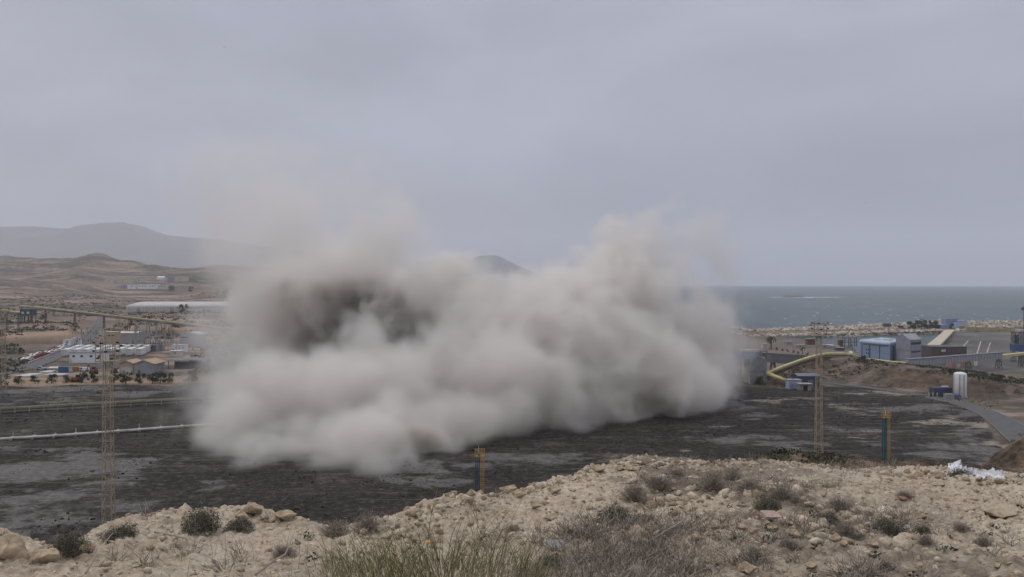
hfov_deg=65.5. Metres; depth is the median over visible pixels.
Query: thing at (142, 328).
substation gantry
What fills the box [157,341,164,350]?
transformer
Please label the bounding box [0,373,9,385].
tree
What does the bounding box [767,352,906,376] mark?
tube conveyor
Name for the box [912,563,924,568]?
rock
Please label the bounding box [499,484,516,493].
rock
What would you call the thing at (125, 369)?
door
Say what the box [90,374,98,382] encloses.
tree
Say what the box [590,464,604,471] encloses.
rock
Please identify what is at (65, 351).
battery container
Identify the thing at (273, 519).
rock
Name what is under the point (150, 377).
tree
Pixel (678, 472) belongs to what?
shrub
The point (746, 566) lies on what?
rock
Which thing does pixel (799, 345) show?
dock shed
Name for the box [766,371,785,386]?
tube conveyor
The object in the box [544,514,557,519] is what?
rock
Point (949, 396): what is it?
pump skid
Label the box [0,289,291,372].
hill scrub
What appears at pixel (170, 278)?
estate building
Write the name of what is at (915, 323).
tree
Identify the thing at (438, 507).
crest stones
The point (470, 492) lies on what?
rock
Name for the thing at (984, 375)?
embankment scrub
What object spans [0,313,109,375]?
road
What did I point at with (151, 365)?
storage shed
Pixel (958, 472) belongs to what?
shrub
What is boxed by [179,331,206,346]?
substation hall
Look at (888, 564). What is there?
shrub
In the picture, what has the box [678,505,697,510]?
rock
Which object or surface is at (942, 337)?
beige gallery
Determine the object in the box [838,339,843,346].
dock shed
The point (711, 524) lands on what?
rock
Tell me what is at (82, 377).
tree
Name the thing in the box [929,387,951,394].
shipping container
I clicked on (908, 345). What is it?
screening tower
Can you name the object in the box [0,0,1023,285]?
sky
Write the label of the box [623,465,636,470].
rock
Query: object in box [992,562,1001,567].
rock
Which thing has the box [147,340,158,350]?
transformer
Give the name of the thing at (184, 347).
crew cabin
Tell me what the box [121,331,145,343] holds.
power house
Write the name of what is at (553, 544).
broken tile
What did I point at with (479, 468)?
access pillar
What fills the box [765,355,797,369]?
dock gallery
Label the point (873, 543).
rock
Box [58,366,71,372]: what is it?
skip container
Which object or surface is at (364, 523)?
shrub
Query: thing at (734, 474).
shrub
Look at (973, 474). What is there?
torn metal sheet
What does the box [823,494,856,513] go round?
shrub
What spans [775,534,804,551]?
shrub
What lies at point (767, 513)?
broken tile
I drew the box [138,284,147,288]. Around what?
estate building
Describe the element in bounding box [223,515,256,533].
shrub
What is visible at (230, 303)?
white chimney tower
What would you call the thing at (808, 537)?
rock
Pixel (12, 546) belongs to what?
rock
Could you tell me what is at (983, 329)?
breakwater gallery
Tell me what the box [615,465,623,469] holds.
rock
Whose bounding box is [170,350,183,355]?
crew cabin
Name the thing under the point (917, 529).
shrub
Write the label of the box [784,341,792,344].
dock shed
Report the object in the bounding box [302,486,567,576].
straw grass
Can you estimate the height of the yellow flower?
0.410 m
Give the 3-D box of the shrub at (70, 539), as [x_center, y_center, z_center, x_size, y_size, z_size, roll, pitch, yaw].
[-3.085,1.774,5.604,0.307,0.206,0.284,0,0,0]
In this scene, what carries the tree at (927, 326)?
on the ground at (366, 339)
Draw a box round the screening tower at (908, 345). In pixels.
[896,333,921,361]
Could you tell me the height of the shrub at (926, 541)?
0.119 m
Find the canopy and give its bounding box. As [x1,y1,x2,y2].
[167,358,208,368]
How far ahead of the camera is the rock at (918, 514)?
7.32 m
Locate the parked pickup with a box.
[35,366,48,369]
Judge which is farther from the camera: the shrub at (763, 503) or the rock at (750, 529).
the shrub at (763, 503)
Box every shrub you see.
[48,527,92,560]
[98,521,141,543]
[181,503,223,536]
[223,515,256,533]
[270,543,296,559]
[316,517,353,538]
[343,506,389,535]
[501,523,523,533]
[534,553,563,570]
[585,497,640,524]
[612,476,659,504]
[642,472,676,493]
[666,467,687,478]
[686,467,735,492]
[720,465,745,480]
[730,472,769,495]
[736,542,775,564]
[749,494,784,510]
[758,480,811,504]
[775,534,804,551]
[812,510,843,525]
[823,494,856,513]
[828,517,863,538]
[866,513,917,537]
[877,560,898,572]
[893,490,915,499]
[911,523,929,533]
[915,529,937,546]
[947,466,976,476]
[949,520,975,532]
[968,533,1000,547]
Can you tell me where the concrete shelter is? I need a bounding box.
[796,383,812,390]
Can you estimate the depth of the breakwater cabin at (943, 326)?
918.37 m
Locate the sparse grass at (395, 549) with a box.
[169,508,617,576]
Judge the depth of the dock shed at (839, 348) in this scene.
629.15 m
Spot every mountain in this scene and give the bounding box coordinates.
[0,222,421,283]
[403,255,574,285]
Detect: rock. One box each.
[0,534,29,559]
[28,548,59,564]
[69,543,95,554]
[234,511,249,518]
[240,502,262,513]
[268,516,280,522]
[274,510,296,520]
[466,489,477,496]
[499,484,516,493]
[511,491,526,497]
[530,500,540,507]
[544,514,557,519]
[548,486,560,493]
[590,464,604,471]
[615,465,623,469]
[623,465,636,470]
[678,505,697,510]
[690,533,702,540]
[707,520,720,528]
[735,523,746,529]
[738,561,757,572]
[748,527,758,533]
[753,509,759,515]
[760,518,769,524]
[786,529,801,537]
[804,534,813,539]
[804,561,817,568]
[828,533,841,541]
[838,539,847,546]
[867,539,879,547]
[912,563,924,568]
[916,511,926,518]
[933,482,944,485]
[982,508,1018,517]
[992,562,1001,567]
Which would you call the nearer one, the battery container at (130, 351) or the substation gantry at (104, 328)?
the battery container at (130, 351)
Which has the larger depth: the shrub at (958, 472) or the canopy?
the canopy
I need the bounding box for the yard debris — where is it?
[0,384,997,543]
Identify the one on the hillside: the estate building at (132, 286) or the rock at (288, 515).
the rock at (288, 515)
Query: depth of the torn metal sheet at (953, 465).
10.81 m
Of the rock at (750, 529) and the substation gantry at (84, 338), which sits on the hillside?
the rock at (750, 529)
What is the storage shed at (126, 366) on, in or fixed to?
on the ground at (366, 339)
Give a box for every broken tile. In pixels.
[545,539,566,550]
[760,510,781,519]
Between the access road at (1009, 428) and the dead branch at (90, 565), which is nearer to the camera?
the dead branch at (90, 565)
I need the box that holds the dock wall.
[759,352,807,358]
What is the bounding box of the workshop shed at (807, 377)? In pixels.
[791,373,819,386]
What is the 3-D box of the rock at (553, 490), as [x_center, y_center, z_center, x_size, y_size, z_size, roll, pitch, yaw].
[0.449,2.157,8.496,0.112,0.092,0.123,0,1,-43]
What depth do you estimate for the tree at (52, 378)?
355.13 m
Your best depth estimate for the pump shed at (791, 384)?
336.32 m
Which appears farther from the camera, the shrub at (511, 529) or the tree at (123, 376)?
the tree at (123, 376)
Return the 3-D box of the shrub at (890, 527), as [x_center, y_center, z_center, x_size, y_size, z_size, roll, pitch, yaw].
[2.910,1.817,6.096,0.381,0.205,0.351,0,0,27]
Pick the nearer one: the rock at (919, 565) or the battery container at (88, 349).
the rock at (919, 565)
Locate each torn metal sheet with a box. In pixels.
[947,460,962,473]
[957,466,976,476]
[973,467,1004,479]
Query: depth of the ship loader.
539.26 m
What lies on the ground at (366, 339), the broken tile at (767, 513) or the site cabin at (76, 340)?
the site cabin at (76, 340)
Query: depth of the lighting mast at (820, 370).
206.57 m
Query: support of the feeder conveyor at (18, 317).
on the ground at (366, 339)
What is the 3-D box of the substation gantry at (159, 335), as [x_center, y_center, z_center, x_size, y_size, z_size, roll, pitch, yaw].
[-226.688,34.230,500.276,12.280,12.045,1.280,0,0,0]
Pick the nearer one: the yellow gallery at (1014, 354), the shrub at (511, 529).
the shrub at (511, 529)
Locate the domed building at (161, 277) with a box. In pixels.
[157,276,165,279]
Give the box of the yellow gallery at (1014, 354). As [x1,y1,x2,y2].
[1003,352,1023,366]
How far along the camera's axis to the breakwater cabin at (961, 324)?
922.35 m
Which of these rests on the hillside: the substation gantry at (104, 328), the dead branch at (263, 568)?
the dead branch at (263, 568)
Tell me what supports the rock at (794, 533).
on the hillside
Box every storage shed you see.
[118,358,141,373]
[134,357,165,373]
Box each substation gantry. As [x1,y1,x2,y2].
[76,337,91,344]
[86,327,105,344]
[117,340,136,345]
[134,322,149,343]
[135,326,156,341]
[141,333,160,352]
[145,322,165,346]
[156,324,171,343]
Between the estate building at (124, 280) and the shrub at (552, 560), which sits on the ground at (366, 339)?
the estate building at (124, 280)
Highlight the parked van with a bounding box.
[80,367,89,370]
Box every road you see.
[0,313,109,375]
[31,366,167,368]
[820,381,1023,442]
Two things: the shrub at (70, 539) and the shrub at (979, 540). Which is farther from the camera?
the shrub at (979, 540)
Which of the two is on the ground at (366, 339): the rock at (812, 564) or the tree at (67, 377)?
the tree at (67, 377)
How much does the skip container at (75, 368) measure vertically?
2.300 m
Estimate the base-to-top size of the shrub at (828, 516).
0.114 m
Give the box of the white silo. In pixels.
[953,371,967,397]
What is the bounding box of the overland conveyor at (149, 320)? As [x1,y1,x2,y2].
[18,305,288,336]
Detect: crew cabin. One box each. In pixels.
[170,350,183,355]
[172,344,188,351]
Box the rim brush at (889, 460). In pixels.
[758,435,1021,473]
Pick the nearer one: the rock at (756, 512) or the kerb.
the rock at (756, 512)
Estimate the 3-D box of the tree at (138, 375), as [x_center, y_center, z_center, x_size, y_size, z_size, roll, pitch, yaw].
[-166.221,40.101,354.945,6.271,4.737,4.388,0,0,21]
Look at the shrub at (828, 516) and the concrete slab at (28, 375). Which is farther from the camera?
the concrete slab at (28, 375)
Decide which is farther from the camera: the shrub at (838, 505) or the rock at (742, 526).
the shrub at (838, 505)
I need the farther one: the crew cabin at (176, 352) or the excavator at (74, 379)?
the crew cabin at (176, 352)
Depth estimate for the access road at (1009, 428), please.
268.33 m
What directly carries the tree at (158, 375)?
on the ground at (366, 339)
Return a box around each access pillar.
[475,442,484,491]
[881,411,890,460]
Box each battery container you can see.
[61,347,74,356]
[72,347,84,351]
[82,347,94,350]
[116,347,126,355]
[125,347,136,355]
[135,347,146,355]
[142,345,150,352]
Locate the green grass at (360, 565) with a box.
[240,474,587,576]
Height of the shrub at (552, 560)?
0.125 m
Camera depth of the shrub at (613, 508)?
6.55 m
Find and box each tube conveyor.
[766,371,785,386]
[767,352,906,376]
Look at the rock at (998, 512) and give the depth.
7.25 m
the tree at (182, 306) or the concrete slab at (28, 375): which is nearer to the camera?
the concrete slab at (28, 375)
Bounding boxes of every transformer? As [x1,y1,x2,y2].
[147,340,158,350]
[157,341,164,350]
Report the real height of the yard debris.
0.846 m
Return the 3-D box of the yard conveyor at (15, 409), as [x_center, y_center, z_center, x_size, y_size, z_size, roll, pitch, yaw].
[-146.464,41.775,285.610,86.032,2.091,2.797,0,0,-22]
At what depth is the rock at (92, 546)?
5.60 m
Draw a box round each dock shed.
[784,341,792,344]
[793,344,804,347]
[805,338,814,344]
[828,345,838,348]
[834,347,844,350]
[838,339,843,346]
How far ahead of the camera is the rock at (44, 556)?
5.29 m
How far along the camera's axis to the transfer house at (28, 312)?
605.22 m
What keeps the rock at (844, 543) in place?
on the hillside
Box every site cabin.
[62,339,74,345]
[71,338,81,344]
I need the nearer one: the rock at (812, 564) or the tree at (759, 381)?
the rock at (812, 564)
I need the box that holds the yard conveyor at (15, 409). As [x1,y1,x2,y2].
[0,395,230,413]
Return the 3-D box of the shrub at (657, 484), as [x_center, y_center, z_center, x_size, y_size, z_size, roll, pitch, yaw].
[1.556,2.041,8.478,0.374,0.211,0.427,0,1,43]
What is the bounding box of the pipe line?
[0,414,300,440]
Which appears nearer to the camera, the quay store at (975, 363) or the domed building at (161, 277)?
the quay store at (975, 363)
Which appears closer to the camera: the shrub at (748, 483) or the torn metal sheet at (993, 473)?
the shrub at (748, 483)
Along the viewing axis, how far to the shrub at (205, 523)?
6.46 m
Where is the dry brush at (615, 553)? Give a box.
[0,449,1023,576]
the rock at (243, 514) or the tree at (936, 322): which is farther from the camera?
the tree at (936, 322)
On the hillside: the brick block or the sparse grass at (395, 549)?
the sparse grass at (395, 549)
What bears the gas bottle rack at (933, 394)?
on the ground at (366, 339)
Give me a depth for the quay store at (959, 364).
505.38 m
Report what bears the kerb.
on the access road at (1009, 428)
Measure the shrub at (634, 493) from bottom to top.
0.256 m
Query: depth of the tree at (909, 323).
915.51 m
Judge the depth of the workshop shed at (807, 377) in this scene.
343.32 m
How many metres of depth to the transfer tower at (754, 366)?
352.42 m
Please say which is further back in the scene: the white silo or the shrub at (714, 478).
the white silo
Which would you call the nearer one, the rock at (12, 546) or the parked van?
the rock at (12, 546)
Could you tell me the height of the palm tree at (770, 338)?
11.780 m
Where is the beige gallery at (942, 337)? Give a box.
[927,330,953,344]
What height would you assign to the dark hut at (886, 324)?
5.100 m
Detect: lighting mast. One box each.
[0,306,8,393]
[92,332,122,524]
[810,319,828,454]
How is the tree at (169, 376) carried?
on the ground at (366, 339)
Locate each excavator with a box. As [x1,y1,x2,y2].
[71,374,89,381]
[85,364,97,373]
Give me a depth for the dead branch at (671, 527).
5.81 m
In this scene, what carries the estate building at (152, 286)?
on the ground at (366, 339)
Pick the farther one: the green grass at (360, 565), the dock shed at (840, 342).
the dock shed at (840, 342)
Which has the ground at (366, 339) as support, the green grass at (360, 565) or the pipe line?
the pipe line
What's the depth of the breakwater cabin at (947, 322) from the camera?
930.37 m
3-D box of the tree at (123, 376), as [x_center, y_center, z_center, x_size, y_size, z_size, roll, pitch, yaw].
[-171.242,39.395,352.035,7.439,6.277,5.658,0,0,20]
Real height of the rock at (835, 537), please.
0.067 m
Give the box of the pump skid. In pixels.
[943,393,960,398]
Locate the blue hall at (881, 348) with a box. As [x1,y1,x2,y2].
[859,337,895,360]
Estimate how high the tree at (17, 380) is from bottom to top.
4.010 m
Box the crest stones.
[356,455,1021,553]
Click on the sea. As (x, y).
(737, 306)
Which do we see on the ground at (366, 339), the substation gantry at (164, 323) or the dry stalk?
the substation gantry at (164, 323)
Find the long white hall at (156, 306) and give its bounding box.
[126,302,240,311]
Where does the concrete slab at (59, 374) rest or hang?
on the ground at (366, 339)
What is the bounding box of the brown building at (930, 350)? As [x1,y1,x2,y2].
[921,345,966,362]
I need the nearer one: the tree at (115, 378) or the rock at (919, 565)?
the rock at (919, 565)
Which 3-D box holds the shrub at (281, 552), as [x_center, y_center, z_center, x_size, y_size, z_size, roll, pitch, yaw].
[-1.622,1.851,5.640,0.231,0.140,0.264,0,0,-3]
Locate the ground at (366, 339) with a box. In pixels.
[0,253,1023,544]
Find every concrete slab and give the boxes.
[15,373,42,376]
[39,370,57,372]
[44,373,69,375]
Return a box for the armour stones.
[728,319,1022,337]
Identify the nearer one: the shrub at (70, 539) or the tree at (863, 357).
the shrub at (70, 539)
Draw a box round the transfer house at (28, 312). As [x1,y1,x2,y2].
[20,309,36,322]
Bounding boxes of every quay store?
[945,362,964,367]
[966,361,980,365]
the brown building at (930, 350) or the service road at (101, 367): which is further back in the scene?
the brown building at (930, 350)
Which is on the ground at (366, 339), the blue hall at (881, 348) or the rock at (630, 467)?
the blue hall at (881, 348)
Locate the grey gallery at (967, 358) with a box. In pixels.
[902,352,1002,369]
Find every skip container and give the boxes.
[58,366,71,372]
[72,366,81,370]
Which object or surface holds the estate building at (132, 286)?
on the ground at (366, 339)
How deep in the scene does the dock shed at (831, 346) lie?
646.96 m
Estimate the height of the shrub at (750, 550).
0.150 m
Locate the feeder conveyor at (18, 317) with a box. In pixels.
[0,309,19,330]
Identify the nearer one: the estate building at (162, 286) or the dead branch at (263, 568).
the dead branch at (263, 568)
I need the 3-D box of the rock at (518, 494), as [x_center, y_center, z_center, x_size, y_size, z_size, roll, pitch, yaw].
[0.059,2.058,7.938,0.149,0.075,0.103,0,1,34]
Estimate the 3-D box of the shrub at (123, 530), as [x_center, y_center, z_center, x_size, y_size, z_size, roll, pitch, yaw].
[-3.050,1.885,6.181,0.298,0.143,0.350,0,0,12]
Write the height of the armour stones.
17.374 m
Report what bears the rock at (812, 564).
on the hillside
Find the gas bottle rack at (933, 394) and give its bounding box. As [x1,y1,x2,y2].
[929,392,940,396]
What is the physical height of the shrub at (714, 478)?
0.277 m
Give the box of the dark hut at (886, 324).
[882,323,890,326]
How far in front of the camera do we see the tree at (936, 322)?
915.62 m
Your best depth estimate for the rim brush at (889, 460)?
20.87 m
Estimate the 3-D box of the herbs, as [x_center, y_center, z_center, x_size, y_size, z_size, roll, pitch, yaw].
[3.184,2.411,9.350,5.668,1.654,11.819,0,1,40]
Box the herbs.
[240,457,1023,576]
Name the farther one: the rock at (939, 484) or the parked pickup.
the parked pickup
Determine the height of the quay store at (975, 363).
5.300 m
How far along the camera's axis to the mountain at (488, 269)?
11815.92 m
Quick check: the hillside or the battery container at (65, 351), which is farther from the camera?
the battery container at (65, 351)
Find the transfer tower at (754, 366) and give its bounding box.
[736,349,766,383]
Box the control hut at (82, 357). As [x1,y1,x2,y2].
[69,351,108,362]
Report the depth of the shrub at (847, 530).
6.00 m
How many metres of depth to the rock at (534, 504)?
7.45 m
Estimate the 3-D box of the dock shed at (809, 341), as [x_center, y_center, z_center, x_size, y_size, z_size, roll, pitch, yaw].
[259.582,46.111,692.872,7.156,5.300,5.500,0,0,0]
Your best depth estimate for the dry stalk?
4.61 m
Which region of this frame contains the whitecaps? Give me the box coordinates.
[729,292,1019,323]
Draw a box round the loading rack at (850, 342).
[842,337,857,346]
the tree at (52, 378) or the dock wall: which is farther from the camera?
the dock wall
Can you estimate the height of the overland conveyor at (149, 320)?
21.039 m
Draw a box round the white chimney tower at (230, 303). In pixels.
[228,298,232,308]
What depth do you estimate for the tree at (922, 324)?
914.15 m
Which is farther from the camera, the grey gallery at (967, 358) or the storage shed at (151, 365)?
the grey gallery at (967, 358)
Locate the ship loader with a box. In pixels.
[1009,332,1023,361]
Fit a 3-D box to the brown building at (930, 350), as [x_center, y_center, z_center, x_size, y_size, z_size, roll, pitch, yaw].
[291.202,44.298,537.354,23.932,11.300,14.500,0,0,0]
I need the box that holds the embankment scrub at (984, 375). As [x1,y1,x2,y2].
[767,355,1023,391]
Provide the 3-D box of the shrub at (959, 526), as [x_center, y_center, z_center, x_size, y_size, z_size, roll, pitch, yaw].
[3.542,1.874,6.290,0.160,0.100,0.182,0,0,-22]
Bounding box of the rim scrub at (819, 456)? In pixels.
[751,433,1023,467]
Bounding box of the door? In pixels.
[121,367,130,373]
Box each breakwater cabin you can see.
[922,324,945,328]
[941,318,956,327]
[952,321,967,328]
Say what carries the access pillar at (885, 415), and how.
on the ground at (366, 339)
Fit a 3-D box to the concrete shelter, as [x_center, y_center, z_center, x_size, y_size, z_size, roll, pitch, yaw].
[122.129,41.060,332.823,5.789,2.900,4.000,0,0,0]
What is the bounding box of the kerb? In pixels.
[821,382,1010,442]
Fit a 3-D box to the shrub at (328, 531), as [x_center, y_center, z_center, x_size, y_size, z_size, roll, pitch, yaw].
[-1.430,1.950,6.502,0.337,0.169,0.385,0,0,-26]
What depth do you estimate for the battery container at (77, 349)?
482.36 m
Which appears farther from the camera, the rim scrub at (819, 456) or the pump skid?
the pump skid
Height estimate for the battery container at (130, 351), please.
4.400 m
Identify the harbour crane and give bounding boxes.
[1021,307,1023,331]
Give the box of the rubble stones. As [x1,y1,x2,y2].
[624,474,916,575]
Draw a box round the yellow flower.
[425,540,429,569]
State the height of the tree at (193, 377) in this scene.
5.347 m
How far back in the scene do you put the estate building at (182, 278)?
2139.88 m
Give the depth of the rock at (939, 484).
9.73 m
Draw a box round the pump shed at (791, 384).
[785,379,801,388]
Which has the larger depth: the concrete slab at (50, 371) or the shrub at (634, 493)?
the concrete slab at (50, 371)
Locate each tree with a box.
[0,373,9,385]
[13,376,24,383]
[30,375,40,381]
[45,374,57,382]
[63,375,71,382]
[77,372,87,382]
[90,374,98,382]
[108,374,118,382]
[116,371,132,383]
[134,373,145,382]
[146,373,159,382]
[153,371,166,382]
[160,373,173,382]
[179,304,188,311]
[183,371,198,381]
[755,377,765,384]
[766,335,776,349]
[860,355,868,362]
[906,321,913,328]
[911,320,919,328]
[917,319,926,328]
[923,320,932,328]
[933,320,940,328]
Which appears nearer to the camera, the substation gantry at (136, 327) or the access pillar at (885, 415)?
the access pillar at (885, 415)
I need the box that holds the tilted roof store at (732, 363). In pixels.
[723,351,741,378]
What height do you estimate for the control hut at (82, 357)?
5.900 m
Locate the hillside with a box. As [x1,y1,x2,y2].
[0,434,1023,576]
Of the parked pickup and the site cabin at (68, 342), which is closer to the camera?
the parked pickup
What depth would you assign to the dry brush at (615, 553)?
5.59 m
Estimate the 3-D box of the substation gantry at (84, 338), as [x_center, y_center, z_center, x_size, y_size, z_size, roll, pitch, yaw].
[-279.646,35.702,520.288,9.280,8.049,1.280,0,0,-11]
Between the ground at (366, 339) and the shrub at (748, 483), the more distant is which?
the ground at (366, 339)
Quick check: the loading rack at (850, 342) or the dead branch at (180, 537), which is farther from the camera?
the loading rack at (850, 342)
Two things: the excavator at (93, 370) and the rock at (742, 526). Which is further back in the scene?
the excavator at (93, 370)
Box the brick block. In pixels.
[106,331,120,346]
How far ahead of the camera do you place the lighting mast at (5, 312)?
322.09 m
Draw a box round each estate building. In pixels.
[104,280,114,282]
[114,278,134,282]
[127,285,137,288]
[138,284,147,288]
[148,284,159,288]
[157,285,169,288]
[168,276,173,281]
[174,276,188,281]
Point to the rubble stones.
(899, 540)
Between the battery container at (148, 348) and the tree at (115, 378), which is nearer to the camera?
the tree at (115, 378)
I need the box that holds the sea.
[524,286,1023,352]
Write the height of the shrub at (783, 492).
0.224 m
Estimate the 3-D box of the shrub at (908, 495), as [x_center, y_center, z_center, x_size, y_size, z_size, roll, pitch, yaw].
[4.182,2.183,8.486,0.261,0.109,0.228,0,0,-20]
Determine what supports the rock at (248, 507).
on the hillside
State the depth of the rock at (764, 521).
6.38 m
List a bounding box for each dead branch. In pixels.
[85,533,112,573]
[154,531,211,545]
[254,534,293,575]
[646,511,696,543]
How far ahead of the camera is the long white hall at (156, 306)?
1030.26 m
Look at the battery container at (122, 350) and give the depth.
481.95 m
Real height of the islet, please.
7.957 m
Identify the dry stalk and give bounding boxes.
[464,493,485,576]
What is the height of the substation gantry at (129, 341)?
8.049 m
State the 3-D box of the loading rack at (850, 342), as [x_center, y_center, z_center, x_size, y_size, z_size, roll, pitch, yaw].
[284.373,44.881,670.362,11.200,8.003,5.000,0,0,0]
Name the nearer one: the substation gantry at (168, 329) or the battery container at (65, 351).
the battery container at (65, 351)
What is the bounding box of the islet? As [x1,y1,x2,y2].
[782,295,806,297]
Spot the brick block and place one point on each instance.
(116, 335)
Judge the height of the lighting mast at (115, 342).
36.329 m
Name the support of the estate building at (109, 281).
on the ground at (366, 339)
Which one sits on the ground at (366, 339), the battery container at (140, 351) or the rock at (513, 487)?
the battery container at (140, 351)
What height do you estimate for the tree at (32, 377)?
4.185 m
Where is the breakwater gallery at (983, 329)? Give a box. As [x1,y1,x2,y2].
[965,327,1014,331]
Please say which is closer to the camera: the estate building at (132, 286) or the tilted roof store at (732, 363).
the tilted roof store at (732, 363)
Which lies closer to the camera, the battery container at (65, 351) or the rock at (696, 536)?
the rock at (696, 536)

